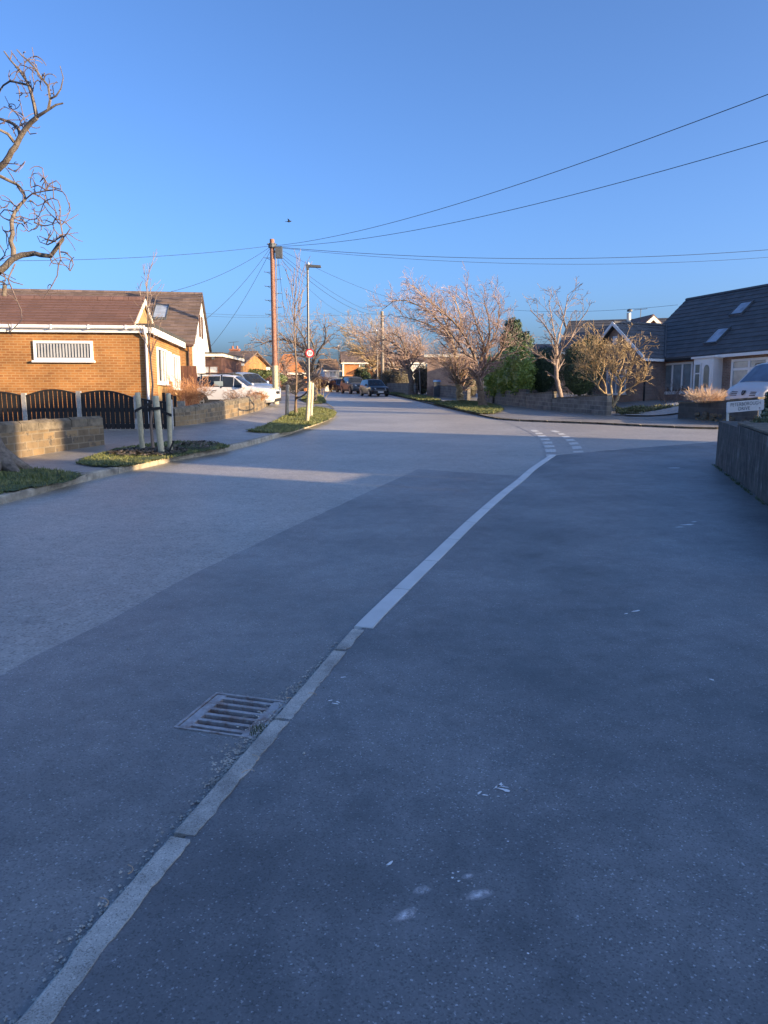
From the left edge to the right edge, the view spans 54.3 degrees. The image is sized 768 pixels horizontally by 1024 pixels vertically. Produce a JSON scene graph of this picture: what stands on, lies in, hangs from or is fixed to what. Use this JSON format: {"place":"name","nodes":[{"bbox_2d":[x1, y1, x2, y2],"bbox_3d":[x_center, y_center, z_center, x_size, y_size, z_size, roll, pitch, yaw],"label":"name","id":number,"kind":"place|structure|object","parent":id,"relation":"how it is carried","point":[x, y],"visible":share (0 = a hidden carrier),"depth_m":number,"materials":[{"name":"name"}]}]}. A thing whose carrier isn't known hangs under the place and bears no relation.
{"place":"outdoors","nodes":[
{"label":"outdoors","id":0,"kind":"place"},
{"bbox_2d":[4,390,331,492],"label":"pavement","id":1,"kind":"structure","parent":0,"point":[231,430],"depth_m":18.95,"materials":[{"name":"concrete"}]},
{"bbox_2d":[0,468,83,491],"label":"grass verge","id":2,"kind":"object","parent":1,"relation":"on","point":[28,485],"depth_m":11.12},
{"bbox_2d":[0,48,82,471],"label":"contorted tree","id":3,"kind":"object","parent":2,"relation":"on","point":[10,461],"visible":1,"depth_m":11.77,"materials":[{"name":"brown plant"}]},
{"bbox_2d":[0,416,104,457],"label":"stone wall","id":4,"kind":"structure","parent":1,"relation":"on","point":[30,437],"depth_m":15.12,"materials":[{"name":"stone"}]},
{"bbox_2d":[0,389,173,429],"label":"black wooden fence","id":5,"kind":"object","parent":1,"relation":"on","point":[26,408],"visible":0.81,"depth_m":19.72,"materials":[{"name":"wood"}]},
{"bbox_2d":[74,441,227,465],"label":"grass verge","id":6,"kind":"object","parent":1,"relation":"on","point":[147,458],"depth_m":14.43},
{"bbox_2d":[129,249,168,450],"bbox_3d":[-4.657,-3.204,14.841,0.682,4.025,0.878,-5,11,-26],"label":"young tree","id":7,"kind":"object","parent":6,"relation":"on","point":[150,355],"visible":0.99,"depth_m":14.73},
{"bbox_2d":[153,396,163,452],"bbox_3d":[-4.395,-1.631,14.606,0.120,1.264,0.315,-7,12,-33],"label":"tree stake","id":8,"kind":"object","parent":6,"relation":"on","point":[158,425],"visible":0.85,"depth_m":14.56,"materials":[{"name":"grey wood"}]},
{"bbox_2d":[107,440,218,455],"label":"bark mulch","id":9,"kind":"object","parent":6,"relation":"on","point":[141,450],"visible":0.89,"depth_m":14.92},
{"bbox_2d":[135,392,144,451],"bbox_3d":[-4.871,-1.728,14.961,0.144,1.315,0.106,0,10,0],"label":"tree stake","id":10,"kind":"object","parent":9,"relation":"in","point":[140,421],"visible":0.85,"depth_m":14.91,"materials":[{"name":"grey wood"}]},
{"bbox_2d":[134,400,171,416],"bbox_3d":[-4.622,-2.038,14.766,0.676,0.328,0.487,2,10,12],"label":"tree tie","id":11,"kind":"object","parent":10,"relation":"attached to","point":[148,404],"visible":0.99,"depth_m":14.89,"materials":[{"name":"rubber"}]},
{"bbox_2d":[166,393,172,449],"bbox_3d":[-4.318,-1.736,15.056,0.118,1.296,0.098,0,10,0],"label":"tree stake","id":12,"kind":"object","parent":6,"relation":"on","point":[169,418],"visible":0.83,"depth_m":15.01,"materials":[{"name":"grey wood"}]},
{"bbox_2d":[162,393,184,422],"bbox_3d":[-6.275,-3.012,22.369,0.660,1.100,0.100,0,10,0],"label":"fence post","id":13,"kind":"object","parent":1,"relation":"on","point":[176,402],"visible":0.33,"depth_m":22.28,"materials":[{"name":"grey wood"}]},
{"bbox_2d":[180,366,197,405],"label":"wooden side gate","id":14,"kind":"structure","parent":1,"relation":"on","point":[192,371],"depth_m":28.17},
{"bbox_2d":[162,369,216,405],"bbox_3d":[-6.286,-3.928,24.085,1.902,1.311,1.872,0,10,0],"label":"russet shrub","id":15,"kind":"object","parent":1,"relation":"on","point":[189,395],"visible":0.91,"depth_m":23.89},
{"bbox_2d":[173,394,267,426],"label":"stone wall","id":16,"kind":"structure","parent":1,"relation":"on","point":[206,412],"depth_m":23.81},
{"bbox_2d":[205,352,244,374],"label":"timber clad extension","id":17,"kind":"object","parent":1,"relation":"on","point":[219,362],"visible":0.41,"depth_m":44.35,"materials":[{"name":"beige paint"}]},
{"bbox_2d":[205,366,218,374],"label":"window","id":18,"kind":"structure","parent":17,"relation":"in","point":[209,369],"depth_m":44.31,"materials":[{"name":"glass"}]},
{"bbox_2d":[197,373,280,405],"bbox_3d":[-7.284,-5.843,35.932,4.488,1.626,2.209,1,10,3],"label":"estate car","id":19,"kind":"object","parent":1,"relation":"on","point":[231,382],"visible":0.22,"depth_m":35.09,"materials":[{"name":"white paint"}]},
{"bbox_2d":[220,387,261,401],"bbox_3d":[-5.761,-4.686,30.072,1.692,0.818,1.801,0,10,0],"label":"russet shrub","id":20,"kind":"object","parent":1,"relation":"on","point":[237,396],"visible":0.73,"depth_m":30.15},
{"bbox_2d":[219,372,280,392],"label":"hatchback","id":21,"kind":"object","parent":1,"relation":"on","point":[257,380],"visible":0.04,"depth_m":41.80,"materials":[{"name":"silver metal"}]},
{"bbox_2d":[248,368,287,384],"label":"hedge","id":22,"kind":"object","parent":1,"relation":"on","point":[263,374],"visible":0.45,"depth_m":56.59,"materials":[{"name":"green plant"}]},
{"bbox_2d":[264,239,282,403],"bbox_3d":[-5.582,-9.497,38.229,0.938,8.478,0.542,0,10,0],"label":"telegraph pole","id":23,"kind":"object","parent":1,"relation":"on","point":[276,252],"visible":0.98,"depth_m":38.00,"materials":[{"name":"brown wood"}]},
{"bbox_2d":[20,246,266,260],"bbox_3d":[-10.051,-11.022,31.706,0.017,2.552,15.059,7,12,35],"label":"cable","id":24,"kind":"object","parent":23,"relation":"attached to","point":[131,257],"visible":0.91,"depth_m":30.59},
{"bbox_2d":[276,94,767,245],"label":"cable","id":25,"kind":"object","parent":23,"relation":"attached to","point":[558,170],"visible":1,"depth_m":18.18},
{"bbox_2d":[277,141,766,246],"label":"cable","id":26,"kind":"object","parent":23,"relation":"attached to","point":[553,199],"visible":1,"depth_m":20.58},
{"bbox_2d":[282,247,761,258],"bbox_3d":[9.436,-13.306,37.900,29.707,0.934,0.024,0,10,-1],"label":"cable","id":27,"kind":"object","parent":23,"relation":"attached to","point":[523,258],"visible":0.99,"depth_m":37.92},
{"bbox_2d":[284,248,766,263],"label":"cable","id":28,"kind":"object","parent":23,"relation":"attached to","point":[517,263],"visible":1,"depth_m":38.55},
{"bbox_2d":[277,350,301,393],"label":"bare tree","id":29,"kind":"object","parent":1,"relation":"on","point":[284,367],"visible":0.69,"depth_m":64.68,"materials":[{"name":"plant"}]},
{"bbox_2d":[245,407,337,432],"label":"grass verge","id":30,"kind":"object","parent":1,"relation":"on","point":[300,427],"depth_m":24.05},
{"bbox_2d":[285,385,288,415],"bbox_3d":[-3.695,-4.178,28.534,0.202,1.334,0.139,0,10,0],"label":"tree stake","id":31,"kind":"object","parent":30,"relation":"on","point":[287,401],"visible":0.85,"depth_m":28.48,"materials":[{"name":"grey wood"}]},
{"bbox_2d":[278,249,311,413],"bbox_3d":[-3.346,-6.874,28.881,1.181,6.306,1.295,5,11,26],"label":"young tree","id":32,"kind":"object","parent":30,"relation":"on","point":[294,345],"visible":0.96,"depth_m":28.77,"materials":[{"name":"plant"}]},
{"bbox_2d":[305,382,310,420],"bbox_3d":[-2.612,-3.727,25.797,0.245,1.525,0.129,0,10,0],"label":"tree stake","id":33,"kind":"object","parent":30,"relation":"on","point":[308,400],"visible":0.85,"depth_m":25.73,"materials":[{"name":"brown wood"}]},
{"bbox_2d":[306,262,320,416],"bbox_3d":[-2.589,-6.261,27.725,0.589,5.749,0.240,0,10,0],"label":"street lamp","id":34,"kind":"object","parent":30,"relation":"on","point":[308,265],"visible":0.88,"depth_m":27.54,"materials":[{"name":"metal"}]},
{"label":"grass verge","id":35,"kind":"structure","parent":1,"relation":"on","visible":0},
{"bbox_2d":[237,295,344,400],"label":"bare tree","id":36,"kind":"object","parent":35,"relation":"on","point":[314,375],"visible":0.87,"depth_m":44.84,"materials":[{"name":"brown plant"}]},
{"bbox_2d":[0,390,689,727],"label":"road","id":37,"kind":"structure","parent":0,"point":[65,540],"depth_m":9.61,"materials":[{"name":"asphalt"}]},
{"bbox_2d":[0,403,334,504],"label":"kerb","id":38,"kind":"structure","parent":37,"relation":"on","point":[9,496],"depth_m":12.62,"materials":[{"name":"concrete"}]},
{"bbox_2d":[15,629,363,1023],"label":"old kerb","id":39,"kind":"structure","parent":37,"relation":"on","point":[46,1006],"depth_m":2.42,"materials":[{"name":"concrete"}]},
{"bbox_2d":[174,692,288,738],"bbox_3d":[-0.725,1.120,3.630,0.404,0.304,0.404,3,11,16],"label":"drain grate","id":40,"kind":"object","parent":37,"relation":"in","point":[219,713],"visible":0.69,"depth_m":3.60,"materials":[{"name":"metal"}]},
{"bbox_2d":[0,469,519,1023],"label":"road patch","id":41,"kind":"object","parent":37,"relation":"on","point":[94,795],"visible":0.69,"depth_m":3.89,"materials":[{"name":"asphalt"}]},
{"bbox_2d":[3,512,763,1023],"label":"loose grit","id":42,"kind":"object","parent":41,"relation":"on","point":[223,770],"visible":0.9,"depth_m":3.10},
{"bbox_2d":[328,379,341,391],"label":"hatchback","id":43,"kind":"object","parent":37,"relation":"on","point":[336,384],"visible":0.52,"depth_m":86.18,"materials":[{"name":"black paint"}]},
{"bbox_2d":[340,376,362,393],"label":"off road car","id":44,"kind":"object","parent":37,"relation":"on","point":[350,384],"visible":0.65,"depth_m":77.13,"materials":[{"name":"grey paint"}]},
{"bbox_2d":[359,379,388,395],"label":"hatchback","id":45,"kind":"object","parent":37,"relation":"on","point":[370,387],"visible":1,"depth_m":66.39,"materials":[{"name":"black paint"}]},
{"bbox_2d":[354,455,555,629],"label":"concrete kerb","id":46,"kind":"structure","parent":37,"relation":"on","point":[375,615],"depth_m":6.41,"materials":[{"name":"concrete"}]},
{"bbox_2d":[389,394,717,428],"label":"kerb","id":47,"kind":"structure","parent":37,"relation":"on","point":[666,426],"depth_m":26.70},
{"bbox_2d":[0,0,767,375],"label":"sky","id":48,"kind":"structure","parent":0,"point":[189,127],"materials":[{"name":"blue"}]},
{"bbox_2d":[51,442,767,1023],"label":"footway","id":49,"kind":"structure","parent":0,"point":[641,770],"depth_m":2.78,"materials":[{"name":"asphalt"}]},
{"bbox_2d":[328,521,713,953],"bbox_3d":[1.415,0.120,8.220,3.774,0.001,12.383,4,11,21],"label":"white splash","id":50,"kind":"object","parent":49,"relation":"on","point":[479,792],"visible":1,"depth_m":2.90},
{"bbox_2d":[713,464,767,505],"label":"moss","id":51,"kind":"object","parent":49,"relation":"on","point":[726,474],"visible":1,"depth_m":10.97,"materials":[{"name":"green plant"}]},
{"bbox_2d":[715,421,767,503],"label":"block wall","id":52,"kind":"structure","parent":49,"relation":"on","point":[742,453],"depth_m":11.08,"materials":[{"name":"concrete"}]},
{"bbox_2d":[726,399,763,420],"bbox_3d":[6.726,-1.478,13.981,0.801,1.198,0.060,-6,11,-14],"label":"street name sign","id":53,"kind":"object","parent":49,"relation":"on","point":[743,406],"visible":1,"depth_m":13.85,"materials":[{"name":"white metal"}]},
{"bbox_2d":[750,408,767,422],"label":"evergreen bush","id":54,"kind":"object","parent":49,"relation":"on","point":[763,419],"visible":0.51,"depth_m":12.54,"materials":[{"name":"green plant"}]},
{"bbox_2d":[406,391,718,426],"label":"pavement","id":55,"kind":"structure","parent":0,"point":[518,412],"depth_m":30.16,"materials":[{"name":"concrete"}]},
{"bbox_2d":[353,365,372,379],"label":"evergreen bush","id":56,"kind":"object","parent":55,"relation":"on","point":[365,375],"visible":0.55,"depth_m":91.74,"materials":[{"name":"green plant"}]},
{"bbox_2d":[331,306,404,375],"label":"bare tree","id":57,"kind":"object","parent":55,"relation":"on","point":[369,360],"visible":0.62,"depth_m":89.59,"materials":[{"name":"plant"}]},
{"bbox_2d":[381,311,385,379],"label":"telegraph pole","id":58,"kind":"object","parent":55,"relation":"on","point":[382,360],"visible":0.63,"depth_m":79.94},
{"bbox_2d":[370,366,408,383],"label":"hedge","id":59,"kind":"object","parent":55,"relation":"on","point":[392,376],"visible":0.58,"depth_m":78.51,"materials":[{"name":"green plant"}]},
{"bbox_2d":[347,313,435,372],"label":"bare tree","id":60,"kind":"object","parent":55,"relation":"on","point":[390,364],"visible":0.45,"depth_m":81.80,"materials":[{"name":"plant"}]},
{"bbox_2d":[357,311,438,394],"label":"bare tree","id":61,"kind":"object","parent":55,"relation":"on","point":[406,359],"visible":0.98,"depth_m":64.55,"materials":[{"name":"brown plant"}]},
{"bbox_2d":[387,383,417,394],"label":"garden wall","id":62,"kind":"structure","parent":55,"relation":"on","point":[399,387],"depth_m":74.62,"materials":[{"name":"brick"}]},
{"bbox_2d":[413,365,426,393],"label":"hedge","id":63,"kind":"object","parent":55,"relation":"on","point":[423,369],"visible":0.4,"depth_m":72.18,"materials":[{"name":"green plant"}]},
{"bbox_2d":[366,267,478,400],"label":"bare tree","id":64,"kind":"object","parent":55,"relation":"on","point":[456,374],"visible":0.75,"depth_m":48.19,"materials":[{"name":"plant"}]},
{"bbox_2d":[433,380,440,396],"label":"wheelie bin","id":65,"kind":"object","parent":55,"relation":"on","point":[436,390],"visible":0.93,"depth_m":60.90,"materials":[{"name":"grey plastic"}]},
{"bbox_2d":[421,363,476,397],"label":"hedge","id":66,"kind":"object","parent":55,"relation":"on","point":[473,390],"visible":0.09,"depth_m":56.70,"materials":[{"name":"green plant"}]},
{"bbox_2d":[424,354,479,396],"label":"flat roofed house","id":67,"kind":"structure","parent":55,"relation":"on","point":[433,374],"depth_m":62.86,"materials":[{"name":"brown brick"}]},
{"bbox_2d":[440,385,470,399],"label":"garden wall","id":68,"kind":"structure","parent":55,"relation":"on","point":[447,391],"depth_m":57.10,"materials":[{"name":"stone"}]},
{"bbox_2d":[398,263,524,405],"bbox_3d":[4.166,-9.364,39.611,6.836,7.590,5.007,0,10,0],"label":"bare tree","id":69,"kind":"object","parent":55,"relation":"on","point":[477,374],"visible":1,"depth_m":39.67,"materials":[{"name":"plant"}]},
{"bbox_2d":[434,400,502,412],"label":"grass verge","id":70,"kind":"object","parent":55,"relation":"on","point":[474,410],"depth_m":36.77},
{"bbox_2d":[0,391,503,493],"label":"grass","id":71,"kind":"structure","parent":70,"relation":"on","point":[430,398],"depth_m":17.15,"materials":[{"name":"plant"}]},
{"bbox_2d":[484,389,529,406],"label":"garden wall","id":72,"kind":"structure","parent":55,"relation":"on","point":[518,399],"depth_m":42.52,"materials":[{"name":"stone"}]},
{"bbox_2d":[499,316,534,353],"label":"tall conifer","id":73,"kind":"object","parent":55,"relation":"on","point":[519,336],"visible":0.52,"depth_m":55.88,"materials":[{"name":"green plant"}]},
{"bbox_2d":[526,391,556,410],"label":"garden wall","id":74,"kind":"structure","parent":55,"relation":"on","point":[542,401],"depth_m":36.79,"materials":[{"name":"stone"}]},
{"bbox_2d":[531,345,560,392],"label":"domed conifer","id":75,"kind":"object","parent":55,"relation":"on","point":[544,381],"visible":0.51,"depth_m":41.24,"materials":[{"name":"green plant"}]},
{"bbox_2d":[503,276,593,396],"bbox_3d":[7.786,-7.953,35.100,4.176,6.050,2.903,4,11,20],"label":"bare tree","id":76,"kind":"object","parent":55,"relation":"on","point":[555,361],"visible":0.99,"depth_m":34.76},
{"bbox_2d":[558,340,604,396],"bbox_3d":[9.938,-6.848,37.717,2.375,3.598,2.268,0,10,0],"label":"domed conifer","id":77,"kind":"object","parent":55,"relation":"on","point":[573,384],"visible":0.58,"depth_m":37.18,"materials":[{"name":"green plant"}]},
{"bbox_2d":[552,394,612,415],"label":"garden wall","id":78,"kind":"structure","parent":55,"relation":"on","point":[598,404],"depth_m":32.38,"materials":[{"name":"stone"}]},
{"bbox_2d":[559,320,658,407],"bbox_3d":[9.383,-6.152,31.086,4.115,3.597,2.281,6,12,30],"label":"contorted bush","id":79,"kind":"object","parent":55,"relation":"on","point":[601,359],"visible":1,"depth_m":30.83,"materials":[{"name":"plant"}]},
{"bbox_2d":[558,318,666,392],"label":"steep slate house","id":80,"kind":"structure","parent":55,"relation":"on","point":[598,324],"depth_m":58.43,"materials":[{"name":"brown brick"}]},
{"bbox_2d":[626,403,678,414],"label":"concrete drive","id":81,"kind":"structure","parent":55,"relation":"on","point":[672,409],"depth_m":30.88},
{"bbox_2d":[612,405,646,414],"bbox_3d":[10.240,-4.282,31.232,1.237,0.444,1.146,0,10,0],"label":"ground cover plant","id":82,"kind":"object","parent":81,"relation":"on","point":[635,409],"visible":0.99,"depth_m":30.92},
{"bbox_2d":[643,404,678,411],"bbox_3d":[11.845,-4.451,32.111,1.701,0.449,1.139,0,10,0],"label":"ground cover plant","id":83,"kind":"object","parent":55,"relation":"on","point":[655,408],"visible":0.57,"depth_m":31.75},
{"bbox_2d":[646,377,695,402],"bbox_3d":[13.473,-5.606,34.552,2.299,1.326,2.396,0,10,0],"label":"bare shrub","id":84,"kind":"object","parent":55,"relation":"on","point":[676,393],"visible":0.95,"depth_m":34.84,"materials":[{"name":"brown plant"}]},
{"bbox_2d":[587,284,767,401],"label":"slate roofed bungalow","id":85,"kind":"object","parent":55,"relation":"on","point":[719,340],"visible":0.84,"depth_m":37.19,"materials":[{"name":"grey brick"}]},
{"bbox_2d":[606,369,626,394],"bbox_3d":[12.209,-6.814,39.395,0.120,1.310,1.600,-3,8,-23],"label":"window","id":86,"kind":"structure","parent":85,"relation":"in","point":[615,387],"depth_m":39.42,"materials":[{"name":"grey glass"}]},
{"bbox_2d":[665,361,693,394],"bbox_3d":[14.577,-6.650,37.265,0.120,1.560,2.126,-3,8,-23],"label":"window","id":87,"kind":"structure","parent":85,"relation":"in","point":[678,372],"depth_m":37.12,"materials":[{"name":"grey glass"}]},
{"bbox_2d":[692,363,701,400],"bbox_3d":[14.803,-6.029,35.375,0.070,1.960,0.399,-3,8,-23],"label":"window","id":88,"kind":"structure","parent":85,"relation":"in","point":[697,367],"depth_m":35.34,"materials":[{"name":"white glass"}]},
{"bbox_2d":[700,361,712,399],"bbox_3d":[14.993,-5.838,34.887,0.079,2.320,0.589,-3,8,-23],"label":"door","id":89,"kind":"structure","parent":85,"relation":"in","point":[706,376],"depth_m":34.77,"materials":[{"name":"white plastic"}]},
{"bbox_2d":[730,357,767,386],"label":"window","id":90,"kind":"structure","parent":85,"relation":"in","point":[739,367],"depth_m":33.72,"materials":[{"name":"white glass"}]},
{"bbox_2d":[678,397,764,421],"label":"planter wall","id":91,"kind":"structure","parent":55,"relation":"on","point":[687,409],"depth_m":26.47,"materials":[{"name":"stone"}]},
{"bbox_2d":[679,383,728,402],"bbox_3d":[11.566,-4.290,26.955,1.597,0.702,1.619,-3,11,-18],"label":"straw shrub","id":92,"kind":"object","parent":91,"relation":"on","point":[702,396],"visible":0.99,"depth_m":26.80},
{"bbox_2d":[694,411,757,421],"bbox_3d":[11.853,-3.185,25.731,0.417,0.466,3.424,-2,10,-13],"label":"rubble footing","id":93,"kind":"object","parent":55,"relation":"on","point":[706,417],"visible":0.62,"depth_m":26.54,"materials":[{"name":"stone"}]},
{"bbox_2d":[725,362,767,399],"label":"delivery van","id":94,"kind":"object","parent":55,"relation":"on","point":[752,382],"visible":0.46,"depth_m":27.38,"materials":[{"name":"white paint"}]},
{"bbox_2d":[497,419,717,455],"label":"side road","id":95,"kind":"structure","parent":0,"point":[590,437],"depth_m":21.08,"materials":[{"name":"asphalt"}]},
{"bbox_2d":[531,430,583,456],"bbox_3d":[4.431,-1.835,19.262,0.993,0.001,8.186,2,10,8],"label":"give way line","id":96,"kind":"object","parent":95,"relation":"on","point":[554,450],"visible":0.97,"depth_m":18.45,"materials":[{"name":"paint"}]},
{"label":"ground","id":97,"kind":"structure","parent":0,"visible":0},
{"bbox_2d":[0,295,185,423],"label":"brick bungalow","id":98,"kind":"object","parent":97,"relation":"on","point":[74,344],"visible":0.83,"depth_m":21.91,"materials":[{"name":"brick"}]},
{"bbox_2d":[32,340,95,362],"bbox_3d":[-9.334,-4.671,21.774,1.774,0.622,0.120,-1,8,-4],"label":"window","id":99,"kind":"structure","parent":98,"relation":"in","point":[44,351],"depth_m":21.79,"materials":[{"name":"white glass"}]},
{"bbox_2d":[156,347,170,385],"bbox_3d":[-7.012,-4.605,23.764,0.120,1.157,1.529,-1,8,-4],"label":"window","id":100,"kind":"structure","parent":98,"relation":"in","point":[161,354],"depth_m":23.65,"materials":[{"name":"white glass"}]},
{"bbox_2d":[167,351,173,381],"bbox_3d":[-7.110,-4.836,24.906,0.120,0.978,0.493,-1,8,-4],"label":"window","id":101,"kind":"structure","parent":98,"relation":"in","point":[169,353],"depth_m":24.83,"materials":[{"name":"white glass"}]},
{"bbox_2d":[172,354,180,389],"bbox_3d":[-7.194,-4.833,25.983,0.120,1.191,1.308,-1,8,-4],"label":"window","id":102,"kind":"structure","parent":98,"relation":"in","point":[176,374],"depth_m":25.87,"materials":[{"name":"white glass"}]},
{"bbox_2d":[0,288,211,382],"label":"dark roofed house","id":103,"kind":"structure","parent":97,"relation":"on","point":[185,318],"depth_m":40.94,"materials":[{"name":"white brick"}]},
{"bbox_2d":[228,351,269,371],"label":"tan brick bungalow","id":104,"kind":"object","parent":97,"relation":"on","point":[261,363],"visible":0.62,"depth_m":57.74,"materials":[{"name":"brick"}]},
{"bbox_2d":[270,354,306,390],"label":"rust brick bungalow","id":105,"kind":"object","parent":97,"relation":"on","point":[293,375],"visible":0.18,"depth_m":82.27,"materials":[{"name":"brick"}]},
{"bbox_2d":[316,359,341,390],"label":"white gabled bungalow","id":106,"kind":"object","parent":97,"relation":"on","point":[327,371],"visible":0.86,"depth_m":92.84,"materials":[{"name":"beige paint"}]},
{"bbox_2d":[339,351,385,375],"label":"orange brick house","id":107,"kind":"structure","parent":97,"relation":"on","point":[349,367],"depth_m":98.39,"materials":[{"name":"brick"}]},
{"bbox_2d":[384,354,426,378],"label":"rendered house","id":108,"kind":"structure","parent":97,"relation":"on","point":[416,363],"depth_m":96.50,"materials":[{"name":"beige paint"}]},
{"bbox_2d":[482,344,538,402],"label":"laurel hedge","id":109,"kind":"object","parent":97,"relation":"on","point":[514,375],"visible":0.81,"depth_m":41.35,"materials":[{"name":"green plant"}]},
{"bbox_2d":[530,344,559,392],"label":"dark roofed bungalow","id":110,"kind":"object","parent":97,"relation":"on","point":[537,346],"visible":0.1,"depth_m":62.79,"materials":[{"name":"brown brick"}]},
{"bbox_2d":[627,308,661,322],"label":"red gabled house","id":111,"kind":"structure","parent":97,"relation":"on","point":[652,318],"depth_m":54.79,"materials":[{"name":"brown tile"}]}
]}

